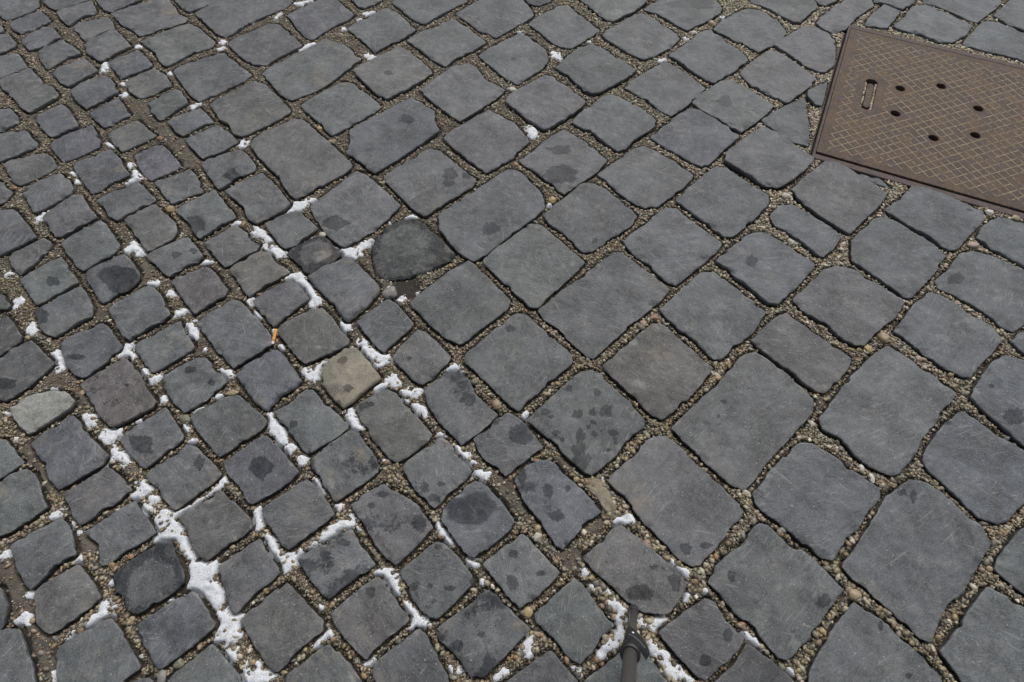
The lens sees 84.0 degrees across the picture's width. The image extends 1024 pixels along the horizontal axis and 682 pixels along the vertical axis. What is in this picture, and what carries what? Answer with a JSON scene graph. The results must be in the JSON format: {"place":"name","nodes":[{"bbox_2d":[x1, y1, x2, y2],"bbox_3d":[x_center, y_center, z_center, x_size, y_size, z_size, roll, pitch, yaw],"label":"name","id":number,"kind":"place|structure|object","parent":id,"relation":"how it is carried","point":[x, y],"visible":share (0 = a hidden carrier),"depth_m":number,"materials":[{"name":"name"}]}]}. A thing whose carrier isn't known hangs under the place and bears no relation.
{"place":"outdoors","nodes":[
{"label":"outdoors","id":0,"kind":"place"},
{"bbox_2d":[0,0,1023,681],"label":"ground","id":1,"kind":"structure","parent":0,"point":[16,580],"depth_m":1.18,"materials":[{"name":"gravel"}]},
{"bbox_2d":[0,469,49,535],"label":"sett","id":2,"kind":"object","parent":1,"relation":"on","point":[23,501],"visible":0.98,"depth_m":1.04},
{"bbox_2d":[0,340,55,401],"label":"sett","id":3,"kind":"object","parent":1,"relation":"on","point":[27,366],"visible":0.95,"depth_m":1.18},
{"bbox_2d":[9,391,76,433],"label":"sett","id":4,"kind":"object","parent":1,"relation":"on","point":[37,413],"visible":0.97,"depth_m":1.14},
{"bbox_2d":[10,519,77,588],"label":"sett","id":5,"kind":"object","parent":1,"relation":"on","point":[42,555],"visible":0.99,"depth_m":1.00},
{"bbox_2d":[34,287,94,337],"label":"sett","id":6,"kind":"object","parent":1,"relation":"on","point":[60,316],"visible":0.98,"depth_m":1.25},
{"bbox_2d":[34,565,102,633],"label":"sett","id":7,"kind":"object","parent":1,"relation":"on","point":[66,598],"visible":0.98,"depth_m":0.96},
{"bbox_2d":[31,416,109,489],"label":"sett","id":8,"kind":"object","parent":1,"relation":"on","point":[70,451],"visible":0.98,"depth_m":1.09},
{"bbox_2d":[61,220,120,271],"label":"sett","id":9,"kind":"object","parent":1,"relation":"on","point":[92,246],"visible":0.97,"depth_m":1.35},
{"bbox_2d":[61,323,122,378],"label":"sett","id":10,"kind":"object","parent":1,"relation":"on","point":[87,354],"visible":0.98,"depth_m":1.21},
{"bbox_2d":[65,466,131,524],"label":"sett","id":11,"kind":"object","parent":1,"relation":"on","point":[92,498],"visible":0.98,"depth_m":1.05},
{"bbox_2d":[56,619,141,681],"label":"sett","id":12,"kind":"object","parent":1,"relation":"on","point":[102,651],"visible":0.98,"depth_m":0.92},
{"bbox_2d":[80,358,157,426],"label":"sett","id":13,"kind":"object","parent":1,"relation":"on","point":[118,394],"visible":0.99,"depth_m":1.15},
{"bbox_2d":[85,501,156,565],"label":"sett","id":14,"kind":"object","parent":1,"relation":"on","point":[121,532],"visible":0.99,"depth_m":1.02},
{"bbox_2d":[109,286,170,340],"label":"sett","id":15,"kind":"object","parent":1,"relation":"on","point":[139,313],"visible":1,"depth_m":1.25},
{"bbox_2d":[113,541,185,613],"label":"sett","id":16,"kind":"object","parent":1,"relation":"on","point":[150,578],"visible":0.99,"depth_m":0.98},
{"bbox_2d":[120,407,184,468],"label":"sett","id":17,"kind":"object","parent":1,"relation":"on","point":[150,442],"visible":0.99,"depth_m":1.11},
{"bbox_2d":[135,322,194,372],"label":"sett","id":18,"kind":"object","parent":1,"relation":"on","point":[166,348],"visible":0.98,"depth_m":1.21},
{"bbox_2d":[137,591,215,669],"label":"sett","id":19,"kind":"object","parent":1,"relation":"on","point":[173,630],"visible":0.98,"depth_m":0.94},
{"bbox_2d":[141,24,215,68],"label":"sett","id":20,"kind":"object","parent":1,"relation":"on","point":[174,46],"visible":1,"depth_m":1.76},
{"bbox_2d":[145,445,221,509],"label":"sett","id":21,"kind":"object","parent":1,"relation":"on","point":[185,475],"visible":0.98,"depth_m":1.07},
{"bbox_2d":[162,357,226,412],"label":"sett","id":22,"kind":"object","parent":1,"relation":"on","point":[193,384],"visible":0.99,"depth_m":1.17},
{"bbox_2d":[173,53,251,102],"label":"sett","id":23,"kind":"object","parent":1,"relation":"on","point":[207,78],"visible":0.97,"depth_m":1.68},
{"bbox_2d":[179,491,252,560],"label":"sett","id":24,"kind":"object","parent":1,"relation":"on","point":[217,524],"visible":0.98,"depth_m":1.02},
{"bbox_2d":[190,395,267,456],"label":"sett","id":25,"kind":"object","parent":1,"relation":"on","point":[225,426],"visible":0.98,"depth_m":1.12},
{"bbox_2d":[197,300,271,368],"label":"sett","id":26,"kind":"object","parent":1,"relation":"on","point":[236,333],"visible":1,"depth_m":1.23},
{"bbox_2d":[195,0,292,39],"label":"sett","id":27,"kind":"object","parent":1,"relation":"on","point":[226,19],"visible":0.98,"depth_m":1.84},
{"bbox_2d":[218,539,279,613],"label":"sett","id":28,"kind":"object","parent":1,"relation":"on","point":[249,572],"visible":0.98,"depth_m":0.98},
{"bbox_2d":[210,81,290,138],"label":"sett","id":29,"kind":"object","parent":1,"relation":"on","point":[249,109],"visible":1,"depth_m":1.60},
{"bbox_2d":[225,173,290,225],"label":"sett","id":30,"kind":"object","parent":1,"relation":"on","point":[260,199],"visible":0.98,"depth_m":1.43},
{"bbox_2d":[223,435,298,504],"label":"sett","id":31,"kind":"object","parent":1,"relation":"on","point":[261,468],"visible":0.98,"depth_m":1.08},
{"bbox_2d":[228,24,301,67],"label":"sett","id":32,"kind":"object","parent":1,"relation":"on","point":[266,45],"visible":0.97,"depth_m":1.76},
{"bbox_2d":[236,350,302,411],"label":"sett","id":33,"kind":"object","parent":1,"relation":"on","point":[270,380],"visible":1,"depth_m":1.17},
{"bbox_2d":[240,583,323,671],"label":"sett","id":34,"kind":"object","parent":1,"relation":"on","point":[283,625],"visible":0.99,"depth_m":0.94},
{"bbox_2d":[262,479,333,549],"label":"sett","id":35,"kind":"object","parent":1,"relation":"on","point":[297,514],"visible":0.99,"depth_m":1.03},
{"bbox_2d":[250,119,352,200],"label":"sett","id":36,"kind":"object","parent":1,"relation":"on","point":[300,159],"visible":0.96,"depth_m":1.50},
{"bbox_2d":[262,39,360,102],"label":"sett","id":37,"kind":"object","parent":1,"relation":"on","point":[321,65],"visible":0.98,"depth_m":1.70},
{"bbox_2d":[274,389,348,453],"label":"sett","id":38,"kind":"object","parent":1,"relation":"on","point":[310,421],"visible":0.99,"depth_m":1.12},
{"bbox_2d":[277,308,349,364],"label":"sett","id":39,"kind":"object","parent":1,"relation":"on","point":[310,336],"visible":1,"depth_m":1.22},
{"bbox_2d":[298,530,375,599],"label":"sett","id":40,"kind":"object","parent":1,"relation":"on","point":[333,567],"visible":0.99,"depth_m":0.99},
{"bbox_2d":[301,82,381,137],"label":"sett","id":41,"kind":"object","parent":1,"relation":"on","point":[338,109],"visible":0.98,"depth_m":1.61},
{"bbox_2d":[308,258,379,322],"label":"sett","id":42,"kind":"object","parent":1,"relation":"on","point":[348,289],"visible":1,"depth_m":1.29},
{"bbox_2d":[310,430,379,501],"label":"sett","id":43,"kind":"object","parent":1,"relation":"on","point":[344,465],"visible":1,"depth_m":1.08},
{"bbox_2d":[321,348,380,408],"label":"sett","id":44,"kind":"object","parent":1,"relation":"on","point":[350,376],"visible":1,"depth_m":1.17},
{"bbox_2d":[310,171,399,248],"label":"sett","id":45,"kind":"object","parent":1,"relation":"on","point":[354,208],"visible":0.97,"depth_m":1.41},
{"bbox_2d":[330,577,408,659],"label":"sett","id":46,"kind":"object","parent":1,"relation":"on","point":[369,617],"visible":1,"depth_m":0.94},
{"bbox_2d":[347,8,414,53],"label":"sett","id":47,"kind":"object","parent":1,"relation":"on","point":[381,30],"visible":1,"depth_m":1.80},
{"bbox_2d":[351,484,432,564],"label":"sett","id":48,"kind":"object","parent":1,"relation":"on","point":[398,526],"visible":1,"depth_m":1.03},
{"bbox_2d":[346,98,438,175],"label":"sett","id":49,"kind":"object","parent":1,"relation":"on","point":[382,142],"visible":1,"depth_m":1.55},
{"bbox_2d":[353,46,432,102],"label":"sett","id":50,"kind":"object","parent":1,"relation":"on","point":[394,73],"visible":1,"depth_m":1.68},
{"bbox_2d":[355,389,431,462],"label":"sett","id":51,"kind":"object","parent":1,"relation":"on","point":[398,430],"visible":0.99,"depth_m":1.12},
{"bbox_2d":[0,0,794,681],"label":"snow","id":52,"kind":"structure","parent":1,"relation":"on","point":[202,572],"depth_m":1.04,"materials":[{"name":"snow"}]},
{"bbox_2d":[372,628,448,681],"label":"sett","id":53,"kind":"object","parent":1,"relation":"on","point":[413,657],"visible":1,"depth_m":0.91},
{"bbox_2d":[371,219,454,281],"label":"sett","id":54,"kind":"object","parent":1,"relation":"on","point":[406,250],"visible":1,"depth_m":1.34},
{"bbox_2d":[392,330,450,384],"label":"sett","id":55,"kind":"object","parent":1,"relation":"on","point":[419,357],"visible":1,"depth_m":1.20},
{"bbox_2d":[384,148,475,218],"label":"sett","id":56,"kind":"object","parent":1,"relation":"on","point":[427,183],"visible":0.99,"depth_m":1.46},
{"bbox_2d":[402,438,471,507],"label":"sett","id":57,"kind":"object","parent":1,"relation":"on","point":[438,471],"visible":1,"depth_m":1.07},
{"bbox_2d":[400,542,474,618],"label":"sett","id":58,"kind":"object","parent":1,"relation":"on","point":[438,578],"visible":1,"depth_m":0.98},
{"bbox_2d":[407,19,485,68],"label":"sett","id":59,"kind":"object","parent":1,"relation":"on","point":[445,45],"visible":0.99,"depth_m":1.76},
{"bbox_2d":[410,261,510,344],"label":"sett","id":60,"kind":"object","parent":1,"relation":"on","point":[465,302],"visible":0.98,"depth_m":1.27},
{"bbox_2d":[424,372,497,444],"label":"sett","id":61,"kind":"object","parent":1,"relation":"on","point":[463,412],"visible":1,"depth_m":1.14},
{"bbox_2d":[420,63,504,123],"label":"sett","id":62,"kind":"object","parent":1,"relation":"on","point":[462,93],"visible":0.96,"depth_m":1.64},
{"bbox_2d":[441,481,513,556],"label":"sett","id":63,"kind":"object","parent":1,"relation":"on","point":[476,518],"visible":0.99,"depth_m":1.03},
{"bbox_2d":[437,590,529,677],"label":"sett","id":64,"kind":"object","parent":1,"relation":"on","point":[484,633],"visible":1,"depth_m":0.94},
{"bbox_2d":[443,110,528,175],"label":"sett","id":65,"kind":"object","parent":1,"relation":"on","point":[487,142],"visible":0.97,"depth_m":1.53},
{"bbox_2d":[437,170,544,262],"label":"sett","id":66,"kind":"object","parent":1,"relation":"on","point":[483,221],"visible":1,"depth_m":1.40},
{"bbox_2d":[455,0,533,39],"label":"sett","id":67,"kind":"object","parent":1,"relation":"on","point":[496,19],"visible":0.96,"depth_m":1.84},
{"bbox_2d":[473,413,542,475],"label":"sett","id":68,"kind":"object","parent":1,"relation":"on","point":[507,444],"visible":1,"depth_m":1.10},
{"bbox_2d":[479,35,548,85],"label":"sett","id":69,"kind":"object","parent":1,"relation":"on","point":[517,60],"visible":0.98,"depth_m":1.73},
{"bbox_2d":[464,313,572,411],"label":"sett","id":70,"kind":"object","parent":1,"relation":"on","point":[517,362],"visible":0.99,"depth_m":1.20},
{"bbox_2d":[483,534,558,607],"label":"sett","id":71,"kind":"object","parent":1,"relation":"on","point":[522,570],"visible":1,"depth_m":0.98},
{"bbox_2d":[483,224,583,309],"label":"sett","id":72,"kind":"object","parent":1,"relation":"on","point":[534,266],"visible":1,"depth_m":1.32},
{"bbox_2d":[505,75,585,132],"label":"sett","id":73,"kind":"object","parent":1,"relation":"on","point":[544,104],"visible":0.98,"depth_m":1.61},
{"bbox_2d":[515,459,600,549],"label":"sett","id":74,"kind":"object","parent":1,"relation":"on","point":[563,508],"visible":0.99,"depth_m":1.04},
{"bbox_2d":[519,130,606,196],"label":"sett","id":75,"kind":"object","parent":1,"relation":"on","point":[563,163],"visible":0.99,"depth_m":1.49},
{"bbox_2d":[528,5,598,50],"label":"sett","id":76,"kind":"object","parent":1,"relation":"on","point":[566,27],"visible":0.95,"depth_m":1.80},
{"bbox_2d":[534,578,613,663],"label":"sett","id":77,"kind":"object","parent":1,"relation":"on","point":[573,621],"visible":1,"depth_m":0.94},
{"bbox_2d":[527,370,644,474],"bbox_3d":[0.154,0.165,1.148,0.186,0.053,0.174,-40,67,-21],"label":"sett","id":78,"kind":"object","parent":1,"relation":"on","point":[590,422],"visible":0.98,"depth_m":1.12,"materials":[{"name":"stone"}]},
{"bbox_2d":[543,183,636,253],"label":"sett","id":79,"kind":"object","parent":1,"relation":"on","point":[586,218],"visible":0.98,"depth_m":1.40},
{"bbox_2d":[556,44,635,97],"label":"sett","id":80,"kind":"object","parent":1,"relation":"on","point":[592,70],"visible":0.97,"depth_m":1.69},
{"bbox_2d":[538,252,668,358],"bbox_3d":[0.207,-0.079,1.292,0.267,0.054,0.171,-38,66,-20],"label":"sett","id":81,"kind":"object","parent":1,"relation":"on","point":[598,308],"visible":1,"depth_m":1.27,"materials":[{"name":"stone"}]},
{"bbox_2d":[572,94,655,153],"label":"sett","id":82,"kind":"object","parent":1,"relation":"on","point":[615,124],"visible":0.98,"depth_m":1.57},
{"bbox_2d":[583,525,686,614],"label":"sett","id":83,"kind":"object","parent":1,"relation":"on","point":[627,565],"visible":1,"depth_m":0.98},
{"bbox_2d":[602,13,679,61],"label":"sett","id":84,"kind":"object","parent":1,"relation":"on","point":[640,37],"visible":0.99,"depth_m":1.78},
{"bbox_2d":[598,146,692,209],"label":"sett","id":85,"kind":"object","parent":1,"relation":"on","point":[644,177],"visible":0.97,"depth_m":1.47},
{"bbox_2d":[603,323,712,419],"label":"sett","id":86,"kind":"object","parent":1,"relation":"on","point":[658,371],"visible":0.98,"depth_m":1.18,"materials":[{"name":"stone"}]},
{"bbox_2d":[624,62,704,117],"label":"sett","id":87,"kind":"object","parent":1,"relation":"on","point":[669,90],"visible":0.97,"depth_m":1.65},
{"bbox_2d":[623,208,721,286],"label":"sett","id":88,"kind":"object","parent":1,"relation":"on","point":[673,247],"visible":0.99,"depth_m":1.35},
{"bbox_2d":[608,436,743,566],"bbox_3d":[0.302,0.299,1.071,0.161,0.054,0.216,-37,66,-20],"label":"sett","id":89,"kind":"object","parent":1,"relation":"on","point":[686,509],"visible":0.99,"depth_m":1.05,"materials":[{"name":"stone"}]},
{"bbox_2d":[650,108,738,168],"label":"sett","id":90,"kind":"object","parent":1,"relation":"on","point":[698,138],"visible":0.99,"depth_m":1.54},
{"bbox_2d":[658,598,743,679],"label":"sett","id":91,"kind":"object","parent":1,"relation":"on","point":[703,639],"visible":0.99,"depth_m":0.93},
{"bbox_2d":[669,30,747,85],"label":"sett","id":92,"kind":"object","parent":1,"relation":"on","point":[710,57],"visible":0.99,"depth_m":1.72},
{"bbox_2d":[659,272,765,360],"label":"sett","id":93,"kind":"object","parent":1,"relation":"on","point":[712,315],"visible":0.99,"depth_m":1.25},
{"bbox_2d":[675,167,768,239],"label":"sett","id":94,"kind":"object","parent":1,"relation":"on","point":[722,203],"visible":0.99,"depth_m":1.42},
{"bbox_2d":[692,79,773,134],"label":"sett","id":95,"kind":"object","parent":1,"relation":"on","point":[735,107],"visible":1,"depth_m":1.61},
{"bbox_2d":[671,352,813,490],"bbox_3d":[0.467,0.160,1.151,0.279,0.053,0.175,-39,67,-20],"label":"sett","id":96,"kind":"object","parent":1,"relation":"on","point":[743,420],"visible":1,"depth_m":1.13,"materials":[{"name":"stone"}]},
{"bbox_2d":[713,9,785,54],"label":"sett","id":97,"kind":"object","parent":1,"relation":"on","point":[759,32],"visible":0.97,"depth_m":1.80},
{"bbox_2d":[715,232,814,306],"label":"sett","id":98,"kind":"object","parent":1,"relation":"on","point":[763,268],"visible":1,"depth_m":1.32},
{"bbox_2d":[724,127,813,190],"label":"sett","id":99,"kind":"object","parent":1,"relation":"on","point":[764,158],"visible":0.99,"depth_m":1.49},
{"bbox_2d":[708,523,842,659],"bbox_3d":[0.450,0.429,0.994,0.176,0.052,0.174,-37,66,-20],"label":"sett","id":100,"kind":"object","parent":1,"relation":"on","point":[773,589],"visible":1,"depth_m":0.97,"materials":[{"name":"stone"}]},
{"bbox_2d":[740,50,816,106],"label":"sett","id":101,"kind":"object","parent":1,"relation":"on","point":[778,76],"visible":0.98,"depth_m":1.68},
{"bbox_2d":[750,313,850,393],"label":"sett","id":102,"kind":"object","parent":1,"relation":"on","point":[803,356],"visible":0.98,"depth_m":1.20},
{"bbox_2d":[774,26,835,74],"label":"sett","id":103,"kind":"object","parent":1,"relation":"on","point":[811,48],"visible":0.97,"depth_m":1.75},
{"bbox_2d":[770,204,840,258],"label":"sett","id":104,"kind":"object","parent":1,"relation":"on","point":[814,237],"visible":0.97,"depth_m":1.38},
{"bbox_2d":[753,442,879,560],"bbox_3d":[0.562,0.297,1.071,0.174,0.052,0.190,40,67,21],"label":"sett","id":105,"kind":"object","parent":1,"relation":"on","point":[816,500],"visible":1,"depth_m":1.05,"materials":[{"name":"stone"}]},
{"bbox_2d":[792,161,886,235],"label":"sett","id":106,"kind":"object","parent":1,"relation":"on","point":[840,198],"visible":0.98,"depth_m":1.43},
{"bbox_2d":[792,266,904,346],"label":"sett","id":107,"kind":"object","parent":1,"relation":"on","point":[849,307],"visible":0.99,"depth_m":1.26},
{"bbox_2d":[807,602,941,681],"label":"sett","id":108,"kind":"object","parent":1,"relation":"on","point":[860,644],"visible":0.98,"depth_m":0.92,"materials":[{"name":"stone"}]},
{"bbox_2d":[818,346,955,475],"bbox_3d":[0.752,0.144,1.160,0.278,0.052,0.173,-40,67,-21],"label":"sett","id":109,"kind":"object","parent":1,"relation":"on","point":[886,406],"visible":1,"depth_m":1.14,"materials":[{"name":"stone"}]},
{"bbox_2d":[849,217,945,299],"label":"sett","id":110,"kind":"object","parent":1,"relation":"on","point":[897,259],"visible":0.98,"depth_m":1.33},
{"bbox_2d":[841,479,990,642],"bbox_3d":[0.716,0.380,1.022,0.255,0.054,0.175,-38,67,-20],"label":"sett","id":111,"kind":"object","parent":1,"relation":"on","point":[912,560],"visible":1,"depth_m":1.00,"materials":[{"name":"stone"}]},
{"bbox_2d":[811,25,1023,219],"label":"manhole surround","id":112,"kind":"object","parent":1,"relation":"on","point":[856,169],"visible":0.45,"depth_m":1.52,"materials":[{"name":"metal"}]},
{"bbox_2d":[815,29,1023,212],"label":"manhole cover","id":113,"kind":"object","parent":112,"relation":"in","point":[951,105],"visible":0.99,"depth_m":1.58,"materials":[{"name":"metal"}]},
{"bbox_2d":[893,5,972,44],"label":"sett","id":114,"kind":"object","parent":1,"relation":"on","point":[931,24],"visible":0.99,"depth_m":1.81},
{"bbox_2d":[885,186,983,252],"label":"sett","id":115,"kind":"object","parent":1,"relation":"on","point":[944,222],"visible":0.99,"depth_m":1.40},
{"bbox_2d":[893,292,1001,378],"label":"sett","id":116,"kind":"object","parent":1,"relation":"on","point":[942,333],"visible":1,"depth_m":1.22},
{"bbox_2d":[921,412,1023,524],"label":"sett","id":117,"kind":"object","parent":1,"relation":"on","point":[974,467],"visible":0.98,"depth_m":1.08,"materials":[{"name":"stone"}]},
{"bbox_2d":[935,251,1023,332],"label":"sett","id":118,"kind":"object","parent":1,"relation":"on","point":[990,288],"visible":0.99,"depth_m":1.29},
{"bbox_2d":[938,587,1023,681],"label":"sett","id":119,"kind":"object","parent":1,"relation":"on","point":[984,642],"visible":0.98,"depth_m":0.93,"materials":[{"name":"stone"}]},
{"bbox_2d":[968,355,1023,448],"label":"sett","id":120,"kind":"object","parent":1,"relation":"on","point":[996,398],"visible":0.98,"depth_m":1.15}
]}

